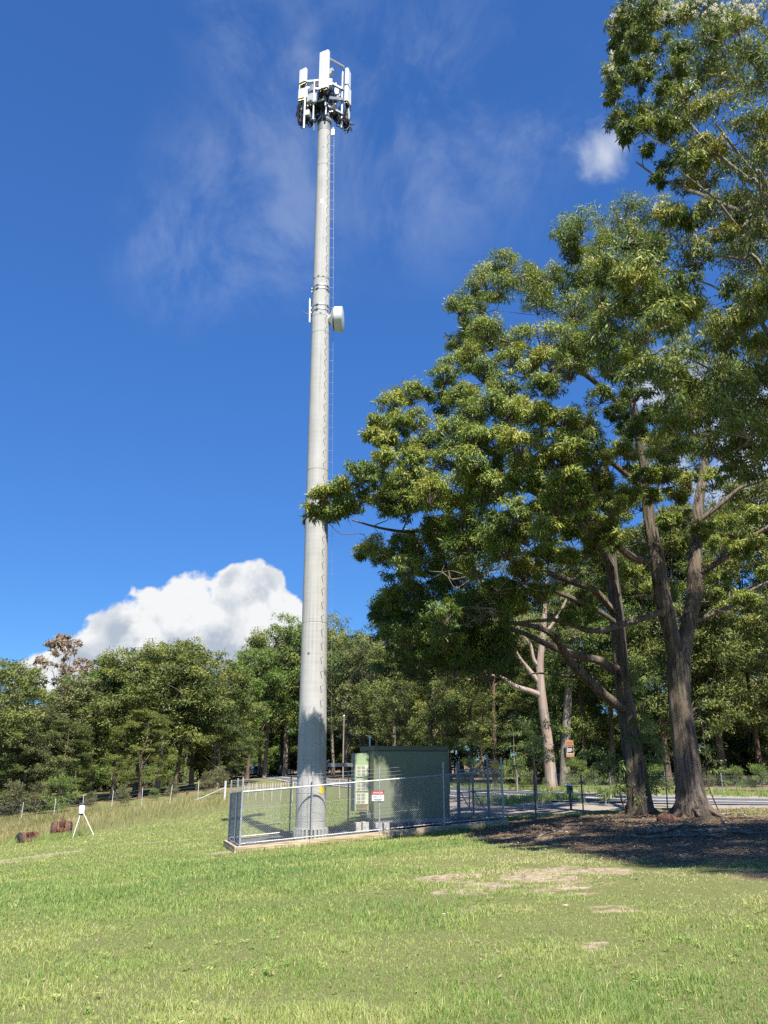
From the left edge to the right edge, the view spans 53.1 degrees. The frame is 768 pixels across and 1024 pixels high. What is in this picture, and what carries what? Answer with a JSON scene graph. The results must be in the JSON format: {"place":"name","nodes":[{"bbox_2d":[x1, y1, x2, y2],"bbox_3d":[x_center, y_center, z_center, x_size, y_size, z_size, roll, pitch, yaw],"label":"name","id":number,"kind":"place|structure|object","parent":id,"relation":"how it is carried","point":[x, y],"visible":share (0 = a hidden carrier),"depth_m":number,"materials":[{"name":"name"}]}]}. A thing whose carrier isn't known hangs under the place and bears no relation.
{"place":"outdoors","nodes":[
{"label":"outdoors","id":0,"kind":"place"},
{"bbox_2d":[0,763,767,1023],"bbox_3d":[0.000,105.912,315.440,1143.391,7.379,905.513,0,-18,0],"label":"ground","id":1,"kind":"structure","parent":0,"point":[552,807],"depth_m":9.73,"materials":[{"name":"green plant"}]},
{"bbox_2d":[0,779,30,817],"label":"shrub","id":2,"kind":"object","parent":1,"relation":"on","point":[10,796],"visible":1,"depth_m":74.80,"materials":[{"name":"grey plant"}]},
{"bbox_2d":[0,708,37,794],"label":"forest tree","id":3,"kind":"object","parent":1,"relation":"on","point":[14,767],"visible":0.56,"depth_m":79.95,"materials":[{"name":"green plant"}]},
{"bbox_2d":[0,658,47,748],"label":"forest tree","id":4,"kind":"object","parent":1,"relation":"on","point":[36,670],"visible":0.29,"depth_m":89.24,"materials":[{"name":"green plant"}]},
{"bbox_2d":[15,829,39,843],"bbox_3d":[-22.927,21.040,49.417,1.056,1.221,1.275,-15,-23,39],"label":"tractor","id":5,"kind":"object","parent":1,"relation":"on","point":[21,836],"visible":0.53,"depth_m":49.18,"materials":[{"name":"metal"}]},
{"bbox_2d":[0,657,56,770],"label":"forest tree","id":6,"kind":"object","parent":1,"relation":"on","point":[11,735],"visible":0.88,"depth_m":82.42,"materials":[{"name":"green plant"}]},
{"bbox_2d":[0,728,76,813],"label":"forest tree","id":7,"kind":"object","parent":1,"relation":"on","point":[34,750],"visible":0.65,"depth_m":80.54,"materials":[{"name":"green plant"}]},
{"bbox_2d":[23,778,53,812],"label":"shrub","id":8,"kind":"object","parent":1,"relation":"on","point":[37,794],"visible":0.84,"depth_m":76.99,"materials":[{"name":"green plant"}]},
{"bbox_2d":[0,704,79,809],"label":"forest tree","id":9,"kind":"object","parent":1,"relation":"on","point":[45,720],"visible":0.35,"depth_m":84.69,"materials":[{"name":"green plant"}]},
{"bbox_2d":[6,700,101,804],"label":"forest tree","id":10,"kind":"object","parent":1,"relation":"on","point":[38,704],"visible":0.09,"depth_m":92.06,"materials":[{"name":"green plant"}]},
{"bbox_2d":[27,632,93,799],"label":"withered tree","id":11,"kind":"object","parent":1,"relation":"on","point":[60,641],"visible":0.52,"depth_m":103.98,"materials":[{"name":"brown plant"}]},
{"bbox_2d":[39,772,81,813],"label":"shrub","id":12,"kind":"object","parent":1,"relation":"on","point":[66,786],"visible":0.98,"depth_m":75.90,"materials":[{"name":"green plant"}]},
{"bbox_2d":[22,718,99,807],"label":"forest tree","id":13,"kind":"object","parent":1,"relation":"on","point":[85,734],"visible":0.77,"depth_m":83.65,"materials":[{"name":"green plant"}]},
{"bbox_2d":[50,810,72,835],"bbox_3d":[-21.737,21.098,51.992,1.320,1.764,2.091,6,-19,-18],"label":"tractor","id":14,"kind":"object","parent":1,"relation":"on","point":[63,824],"visible":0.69,"depth_m":51.22,"materials":[{"name":"metal"}]},
{"bbox_2d":[26,673,126,803],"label":"forest tree","id":15,"kind":"object","parent":1,"relation":"on","point":[63,690],"visible":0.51,"depth_m":88.98,"materials":[{"name":"green plant"}]},
{"bbox_2d":[75,754,119,790],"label":"shrub","id":16,"kind":"object","parent":1,"relation":"on","point":[105,776],"visible":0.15,"depth_m":109.15,"materials":[{"name":"green plant"}]},
{"bbox_2d":[44,660,153,800],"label":"forest tree","id":17,"kind":"object","parent":1,"relation":"on","point":[92,777],"visible":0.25,"depth_m":91.77,"materials":[{"name":"green plant"}]},
{"bbox_2d":[83,738,137,790],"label":"shrub","id":18,"kind":"object","parent":1,"relation":"on","point":[104,769],"visible":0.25,"depth_m":109.14,"materials":[{"name":"green plant"}]},
{"bbox_2d":[3,781,226,818],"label":"wire fence","id":19,"kind":"object","parent":1,"relation":"on","point":[225,785],"visible":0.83,"depth_m":70.22,"materials":[{"name":"grey metal"}]},
{"bbox_2d":[63,646,181,799],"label":"forest tree","id":20,"kind":"object","parent":1,"relation":"on","point":[110,659],"visible":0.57,"depth_m":90.00,"materials":[{"name":"green plant"}]},
{"bbox_2d":[79,645,199,795],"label":"forest tree","id":21,"kind":"object","parent":1,"relation":"on","point":[135,790],"visible":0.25,"depth_m":93.98,"materials":[{"name":"green plant"}]},
{"bbox_2d":[102,708,179,798],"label":"forest tree","id":22,"kind":"object","parent":1,"relation":"on","point":[162,723],"visible":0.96,"depth_m":86.32,"materials":[{"name":"green plant"}]},
{"bbox_2d":[0,788,292,841],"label":"dry grass","id":23,"kind":"structure","parent":1,"relation":"on","point":[30,821],"depth_m":63.09,"materials":[{"name":"beige plant"}]},
{"bbox_2d":[103,638,226,794],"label":"forest tree","id":24,"kind":"object","parent":1,"relation":"on","point":[181,661],"visible":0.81,"depth_m":92.11,"materials":[{"name":"green plant"}]},
{"bbox_2d":[147,749,189,786],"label":"shrub","id":25,"kind":"object","parent":1,"relation":"on","point":[174,770],"visible":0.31,"depth_m":112.72,"materials":[{"name":"green plant"}]},
{"bbox_2d":[145,743,201,783],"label":"shrub","id":26,"kind":"object","parent":1,"relation":"on","point":[187,776],"visible":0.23,"depth_m":115.18,"materials":[{"name":"green plant"}]},
{"bbox_2d":[142,636,240,792],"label":"forest tree","id":27,"kind":"object","parent":1,"relation":"on","point":[199,705],"visible":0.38,"depth_m":95.01,"materials":[{"name":"green plant"}]},
{"bbox_2d":[152,643,243,789],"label":"forest tree","id":28,"kind":"object","parent":1,"relation":"on","point":[191,771],"visible":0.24,"depth_m":98.16,"materials":[{"name":"green plant"}]},
{"bbox_2d":[195,769,214,794],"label":"shrub","id":29,"kind":"object","parent":1,"relation":"on","point":[208,780],"visible":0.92,"depth_m":77.42,"materials":[{"name":"green plant"}]},
{"bbox_2d":[209,765,230,793],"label":"shrub","id":30,"kind":"object","parent":1,"relation":"on","point":[220,776],"visible":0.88,"depth_m":79.13,"materials":[{"name":"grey plant"}]},
{"bbox_2d":[180,710,266,788],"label":"forest tree","id":31,"kind":"object","parent":1,"relation":"on","point":[239,745],"visible":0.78,"depth_m":95.82,"materials":[{"name":"green plant"}]},
{"bbox_2d":[172,659,274,786],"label":"forest tree","id":32,"kind":"object","parent":1,"relation":"on","point":[258,709],"visible":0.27,"depth_m":104.67,"materials":[{"name":"green plant"}]},
{"bbox_2d":[208,664,272,783],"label":"forest tree","id":33,"kind":"object","parent":1,"relation":"on","point":[252,719],"visible":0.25,"depth_m":110.62,"materials":[{"name":"green plant"}]},
{"bbox_2d":[218,645,292,779],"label":"forest tree","id":34,"kind":"object","parent":1,"relation":"on","point":[275,676],"visible":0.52,"depth_m":125.14,"materials":[{"name":"green plant"}]},
{"bbox_2d":[226,626,300,777],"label":"forest tree","id":35,"kind":"object","parent":1,"relation":"on","point":[258,639],"visible":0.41,"depth_m":129.70,"materials":[{"name":"green plant"}]},
{"bbox_2d":[235,662,298,776],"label":"forest tree","id":36,"kind":"object","parent":1,"relation":"on","point":[259,774],"visible":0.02,"depth_m":136.27,"materials":[{"name":"green plant"}]},
{"bbox_2d":[268,735,297,771],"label":"understorey tree","id":37,"kind":"object","parent":1,"relation":"on","point":[290,747],"visible":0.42,"depth_m":163.22,"materials":[{"name":"green plant"}]},
{"bbox_2d":[237,612,337,776],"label":"forest tree","id":38,"kind":"object","parent":1,"relation":"on","point":[286,731],"visible":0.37,"depth_m":130.48,"materials":[{"name":"green plant"}]},
{"bbox_2d":[266,622,346,731],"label":"forest tree","id":39,"kind":"object","parent":1,"relation":"on","point":[296,693],"visible":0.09,"depth_m":135.23,"materials":[{"name":"green plant"}]},
{"bbox_2d":[327,611,356,774],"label":"forest tree","id":40,"kind":"object","parent":1,"relation":"on","point":[331,616],"visible":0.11,"depth_m":141.01,"materials":[{"name":"green plant"}]},
{"bbox_2d":[326,721,357,774],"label":"understorey tree","id":41,"kind":"object","parent":1,"relation":"on","point":[335,738],"visible":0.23,"depth_m":144.32,"materials":[{"name":"green plant"}]},
{"bbox_2d":[327,627,375,775],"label":"forest tree","id":42,"kind":"object","parent":1,"relation":"on","point":[334,656],"visible":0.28,"depth_m":121.93,"materials":[{"name":"green plant"}]},
{"bbox_2d":[327,629,390,746],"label":"forest tree","id":43,"kind":"object","parent":1,"relation":"on","point":[342,655],"visible":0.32,"depth_m":114.60,"materials":[{"name":"green plant"}]},
{"bbox_2d":[229,817,495,845],"bbox_3d":[-0.843,12.124,29.272,9.600,0.903,4.800,5,-19,-15],"label":"gravel pad","id":44,"kind":"object","parent":1,"relation":"on","point":[339,830],"visible":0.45,"depth_m":29.22,"materials":[{"name":"grey gravel"}]},
{"bbox_2d":[293,50,353,839],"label":"phone tower","id":45,"kind":"structure","parent":44,"relation":"on","point":[312,735],"depth_m":31.30,"materials":[{"name":"metal"}]},
{"bbox_2d":[227,755,504,845],"bbox_3d":[-0.836,11.063,29.614,9.681,3.270,4.870,5,-19,-15],"label":"chain link fence","id":46,"kind":"object","parent":44,"relation":"on","point":[235,820],"visible":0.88,"depth_m":27.94,"materials":[{"name":"metal"}]},
{"bbox_2d":[458,762,472,814],"bbox_3d":[3.406,11.560,32.168,0.110,2.191,1.608,5,-19,-15],"label":"gate leaf","id":47,"kind":"object","parent":46,"relation":"attached to","point":[459,779],"visible":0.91,"depth_m":32.24,"materials":[{"name":"metal"}]},
{"bbox_2d":[471,761,487,815],"bbox_3d":[3.824,11.021,30.736,0.110,2.190,1.598,5,-19,-15],"label":"gate leaf","id":48,"kind":"object","parent":46,"relation":"attached to","point":[477,785],"visible":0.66,"depth_m":30.96,"materials":[{"name":"metal"}]},
{"bbox_2d":[373,823,381,831],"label":"footing block","id":49,"kind":"structure","parent":44,"relation":"on","point":[375,825],"depth_m":27.98,"materials":[{"name":"concrete"}]},
{"bbox_2d":[351,735,449,822],"bbox_3d":[0.642,10.296,29.892,3.802,3.111,2.220,5,-19,-15],"label":"equipment shelter","id":50,"kind":"object","parent":49,"relation":"on","point":[366,759],"visible":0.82,"depth_m":28.93,"materials":[{"name":"green metal"}]},
{"bbox_2d":[223,816,508,853],"bbox_3d":[-0.843,12.205,29.246,9.948,1.164,5.148,5,-19,-15],"label":"sleeper edging","id":51,"kind":"object","parent":1,"relation":"on","point":[230,846],"visible":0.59,"depth_m":27.03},
{"bbox_2d":[327,635,411,745],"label":"forest tree","id":52,"kind":"object","parent":1,"relation":"on","point":[359,652],"visible":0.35,"depth_m":108.30,"materials":[{"name":"green plant"}]},
{"bbox_2d":[0,781,767,853],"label":"weeds","id":53,"kind":"object","parent":1,"relation":"on","point":[549,797],"visible":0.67,"depth_m":43.42,"materials":[{"name":"green plant"}]},
{"bbox_2d":[4,806,767,1019],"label":"leaf litter","id":54,"kind":"object","parent":1,"relation":"on","point":[628,831],"visible":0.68,"depth_m":20.07,"materials":[{"name":"brown plant"}]},
{"bbox_2d":[635,822,702,834],"bbox_3d":[7.534,8.410,20.441,1.699,0.330,0.616,-3,-18,11],"label":"fallen branch","id":55,"kind":"object","parent":54,"relation":"on","point":[641,831],"visible":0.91,"depth_m":20.37,"materials":[{"name":"wood"}]},
{"bbox_2d":[642,828,695,838],"bbox_3d":[6.960,7.861,18.771,1.344,0.324,0.685,-8,-19,22],"label":"fallen branch","id":56,"kind":"object","parent":54,"relation":"on","point":[661,835],"visible":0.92,"depth_m":18.82,"materials":[{"name":"wood"}]},
{"bbox_2d":[673,818,740,834],"bbox_3d":[8.473,8.240,20.129,2.490,0.359,0.288,11,-21,-30],"label":"fallen branch","id":57,"kind":"object","parent":54,"relation":"on","point":[699,830],"visible":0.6,"depth_m":19.89,"materials":[{"name":"wood"}]},
{"bbox_2d":[699,819,767,833],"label":"fallen branch","id":58,"kind":"object","parent":54,"relation":"on","point":[745,831],"visible":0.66,"depth_m":19.39,"materials":[{"name":"wood"}]},
{"bbox_2d":[347,640,441,745],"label":"forest tree","id":59,"kind":"object","parent":1,"relation":"on","point":[376,655],"visible":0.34,"depth_m":99.64,"materials":[{"name":"green plant"}]},
{"bbox_2d":[369,647,443,745],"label":"forest tree","id":60,"kind":"object","parent":1,"relation":"on","point":[401,723],"visible":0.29,"depth_m":88.73,"materials":[{"name":"green plant"}]},
{"bbox_2d":[368,657,483,745],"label":"forest tree","id":61,"kind":"object","parent":1,"relation":"on","point":[396,702],"visible":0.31,"depth_m":80.57,"materials":[{"name":"green plant"}]},
{"bbox_2d":[398,676,491,781],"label":"forest tree","id":62,"kind":"object","parent":1,"relation":"on","point":[421,718],"visible":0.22,"depth_m":77.00,"materials":[{"name":"green plant"}]},
{"bbox_2d":[420,715,478,770],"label":"understorey tree","id":63,"kind":"object","parent":1,"relation":"on","point":[458,754],"visible":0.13,"depth_m":94.74,"materials":[{"name":"green plant"}]},
{"bbox_2d":[423,623,507,782],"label":"forest tree","id":64,"kind":"object","parent":1,"relation":"on","point":[441,709],"visible":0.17,"depth_m":71.19,"materials":[{"name":"green plant"}]},
{"bbox_2d":[460,757,485,783],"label":"shrub","id":65,"kind":"object","parent":1,"relation":"on","point":[468,763],"visible":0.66,"depth_m":68.01,"materials":[{"name":"green plant"}]},
{"bbox_2d":[298,376,660,815],"bbox_3d":[3.111,1.509,30.645,12.491,20.613,15.953,-7,-19,20],"label":"gum tree","id":66,"kind":"object","parent":1,"relation":"on","point":[423,636],"visible":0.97,"depth_m":26.95,"materials":[{"name":"green plant"}]},
{"bbox_2d":[435,668,524,777],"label":"forest tree","id":67,"kind":"object","parent":1,"relation":"on","point":[481,757],"visible":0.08,"depth_m":87.59,"materials":[{"name":"green plant"}]},
{"bbox_2d":[441,618,539,783],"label":"forest tree","id":68,"kind":"object","parent":1,"relation":"on","point":[456,699],"visible":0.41,"depth_m":65.96,"materials":[{"name":"green plant"}]},
{"bbox_2d":[473,701,525,776],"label":"understorey tree","id":69,"kind":"object","parent":1,"relation":"on","point":[502,755],"visible":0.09,"depth_m":89.16,"materials":[{"name":"green plant"}]},
{"bbox_2d":[498,755,532,785],"bbox_3d":[10.125,19.854,58.849,2.942,2.422,2.549,-14,-22,36],"label":"shrub","id":70,"kind":"object","parent":1,"relation":"on","point":[525,780],"visible":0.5,"depth_m":58.60,"materials":[{"name":"green plant"}]},
{"bbox_2d":[496,730,541,790],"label":"young tree","id":71,"kind":"object","parent":1,"relation":"on","point":[504,767],"visible":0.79,"depth_m":52.62,"materials":[{"name":"green plant"}]},
{"bbox_2d":[472,601,573,782],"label":"forest tree","id":72,"kind":"object","parent":1,"relation":"on","point":[527,652],"visible":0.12,"depth_m":68.38,"materials":[{"name":"green plant"}]},
{"bbox_2d":[503,716,560,808],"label":"young tree","id":73,"kind":"object","parent":1,"relation":"on","point":[526,725],"visible":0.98,"depth_m":38.08,"materials":[{"name":"green plant"}]},
{"bbox_2d":[468,535,603,787],"bbox_3d":[12.019,10.219,59.450,12.833,21.474,12.544,0,-18,0],"label":"gum tree","id":74,"kind":"object","parent":1,"relation":"on","point":[550,767],"visible":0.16,"depth_m":57.81,"materials":[{"name":"beige plant"}]},
{"bbox_2d":[506,704,580,779],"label":"understorey tree","id":75,"kind":"object","parent":1,"relation":"on","point":[540,769],"visible":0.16,"depth_m":74.39,"materials":[{"name":"green plant"}]},
{"bbox_2d":[500,598,602,781],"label":"forest tree","id":76,"kind":"object","parent":1,"relation":"on","point":[510,689],"visible":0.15,"depth_m":66.97,"materials":[{"name":"green plant"}]},
{"bbox_2d":[530,534,605,785],"bbox_3d":[15.418,10.644,60.745,7.580,21.389,9.778,0,-18,0],"label":"gum tree","id":77,"kind":"object","parent":1,"relation":"on","point":[567,715],"visible":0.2,"depth_m":60.03,"materials":[{"name":"grey plant"}]},
{"bbox_2d":[562,756,588,786],"bbox_3d":[14.233,19.149,56.788,2.431,2.310,2.805,-11,-21,32],"label":"shrub","id":78,"kind":"object","parent":1,"relation":"on","point":[574,763],"visible":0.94,"depth_m":56.66,"materials":[{"name":"green plant"}]},
{"bbox_2d":[522,571,631,784],"bbox_3d":[15.505,13.255,63.089,9.389,17.664,9.708,-13,-22,35],"label":"forest tree","id":79,"kind":"object","parent":1,"relation":"on","point":[575,685],"visible":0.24,"depth_m":62.13,"materials":[{"name":"green plant"}]},
{"bbox_2d":[407,189,767,817],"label":"gum tree","id":80,"kind":"object","parent":1,"relation":"on","point":[481,336],"visible":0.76,"depth_m":30.36,"materials":[{"name":"green plant"}]},
{"bbox_2d":[574,736,608,777],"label":"shrub","id":81,"kind":"object","parent":1,"relation":"on","point":[589,746],"visible":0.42,"depth_m":67.48,"materials":[{"name":"green plant"}]},
{"bbox_2d":[529,552,666,784],"bbox_3d":[17.657,12.192,61.228,10.240,18.567,10.610,13,-22,-34],"label":"forest tree","id":82,"kind":"object","parent":1,"relation":"on","point":[558,688],"visible":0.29,"depth_m":59.92,"materials":[{"name":"green plant"}]},
{"bbox_2d":[577,672,674,812],"bbox_3d":[10.058,9.479,31.871,4.096,5.946,2.608,0,-18,0],"label":"gum sapling","id":83,"kind":"object","parent":1,"relation":"on","point":[611,762],"visible":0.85,"depth_m":31.59,"materials":[{"name":"green plant"}]},
{"bbox_2d":[487,812,767,839],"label":"twig litter","id":84,"kind":"object","parent":1,"relation":"on","point":[574,830],"visible":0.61,"depth_m":25.49,"materials":[{"name":"brown wood"}]},
{"bbox_2d":[560,547,699,740],"bbox_3d":[20.265,11.457,62.252,10.799,20.567,10.444,12,-21,-32],"label":"forest tree","id":85,"kind":"object","parent":1,"relation":"on","point":[603,728],"visible":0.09,"depth_m":60.87,"materials":[{"name":"green plant"}]},
{"bbox_2d":[605,739,656,776],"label":"understorey tree","id":86,"kind":"object","parent":1,"relation":"on","point":[619,751],"visible":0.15,"depth_m":66.50,"materials":[{"name":"green plant"}]},
{"bbox_2d":[615,712,673,773],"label":"understorey tree","id":87,"kind":"object","parent":1,"relation":"on","point":[669,743],"visible":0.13,"depth_m":73.10,"materials":[{"name":"green plant"}]},
{"bbox_2d":[578,523,730,785],"bbox_3d":[20.817,10.692,59.481,11.319,20.364,10.924,-6,-19,19],"label":"forest tree","id":88,"kind":"object","parent":1,"relation":"on","point":[592,668],"visible":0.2,"depth_m":57.35,"materials":[{"name":"green plant"}]},
{"bbox_2d":[555,771,767,793],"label":"netting fence","id":89,"kind":"object","parent":1,"relation":"on","point":[659,781],"visible":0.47,"depth_m":46.87,"materials":[{"name":"grey metal"}]},
{"bbox_2d":[577,0,767,563],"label":"gum tree","id":90,"kind":"object","parent":1,"relation":"on","point":[670,311],"visible":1,"depth_m":19.31,"materials":[{"name":"green plant"}]},
{"bbox_2d":[617,504,767,739],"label":"forest tree","id":91,"kind":"object","parent":1,"relation":"on","point":[728,717],"visible":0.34,"depth_m":56.36,"materials":[{"name":"green plant"}]},
{"bbox_2d":[628,502,767,784],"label":"forest tree","id":92,"kind":"object","parent":1,"relation":"on","point":[718,739],"visible":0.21,"depth_m":56.91,"materials":[{"name":"green plant"}]},
{"bbox_2d":[692,697,731,811],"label":"gum sapling","id":93,"kind":"object","parent":1,"relation":"on","point":[710,758],"visible":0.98,"depth_m":31.34,"materials":[{"name":"green plant"}]},
{"bbox_2d":[699,744,739,780],"bbox_3d":[27.353,20.629,63.411,3.994,3.288,3.461,-4,-18,12],"label":"shrub","id":94,"kind":"object","parent":1,"relation":"on","point":[712,755],"visible":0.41,"depth_m":63.28,"materials":[{"name":"green plant"}]},
{"bbox_2d":[676,493,767,783],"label":"forest tree","id":95,"kind":"object","parent":1,"relation":"on","point":[757,751],"visible":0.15,"depth_m":60.04,"materials":[{"name":"green plant"}]},
{"bbox_2d":[684,479,767,732],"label":"forest tree","id":96,"kind":"object","parent":1,"relation":"on","point":[727,489],"visible":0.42,"depth_m":56.56,"materials":[{"name":"green plant"}]},
{"bbox_2d":[693,707,762,773],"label":"understorey tree","id":97,"kind":"object","parent":1,"relation":"on","point":[732,755],"visible":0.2,"depth_m":64.58,"materials":[{"name":"green plant"}]},
{"bbox_2d":[700,695,767,774],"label":"understorey tree","id":98,"kind":"object","parent":1,"relation":"on","point":[764,752],"visible":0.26,"depth_m":64.24,"materials":[{"name":"green plant"}]},
{"bbox_2d":[722,765,748,790],"bbox_3d":[22.542,16.986,49.177,1.788,1.698,2.063,4,-18,-12],"label":"shrub","id":99,"kind":"object","parent":1,"relation":"on","point":[737,770],"visible":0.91,"depth_m":49.06,"materials":[{"name":"green plant"}]},
{"bbox_2d":[710,727,767,779],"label":"understorey tree","id":100,"kind":"object","parent":1,"relation":"on","point":[745,747],"visible":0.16,"depth_m":65.56,"materials":[{"name":"green plant"}]},
{"bbox_2d":[727,469,767,728],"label":"forest tree","id":101,"kind":"object","parent":1,"relation":"on","point":[756,492],"visible":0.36,"depth_m":59.48,"materials":[{"name":"green plant"}]},
{"bbox_2d":[743,762,767,788],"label":"shrub","id":102,"kind":"object","parent":1,"relation":"on","point":[757,770],"visible":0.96,"depth_m":48.18,"materials":[{"name":"green plant"}]},
{"bbox_2d":[0,0,767,761],"label":"sky","id":103,"kind":"structure","parent":0,"point":[158,168],"materials":[{"name":"blue"}]},
{"bbox_2d":[204,775,767,803],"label":"road","id":104,"kind":"structure","parent":0,"point":[589,796],"depth_m":44.20,"materials":[{"name":"grey asphalt"}]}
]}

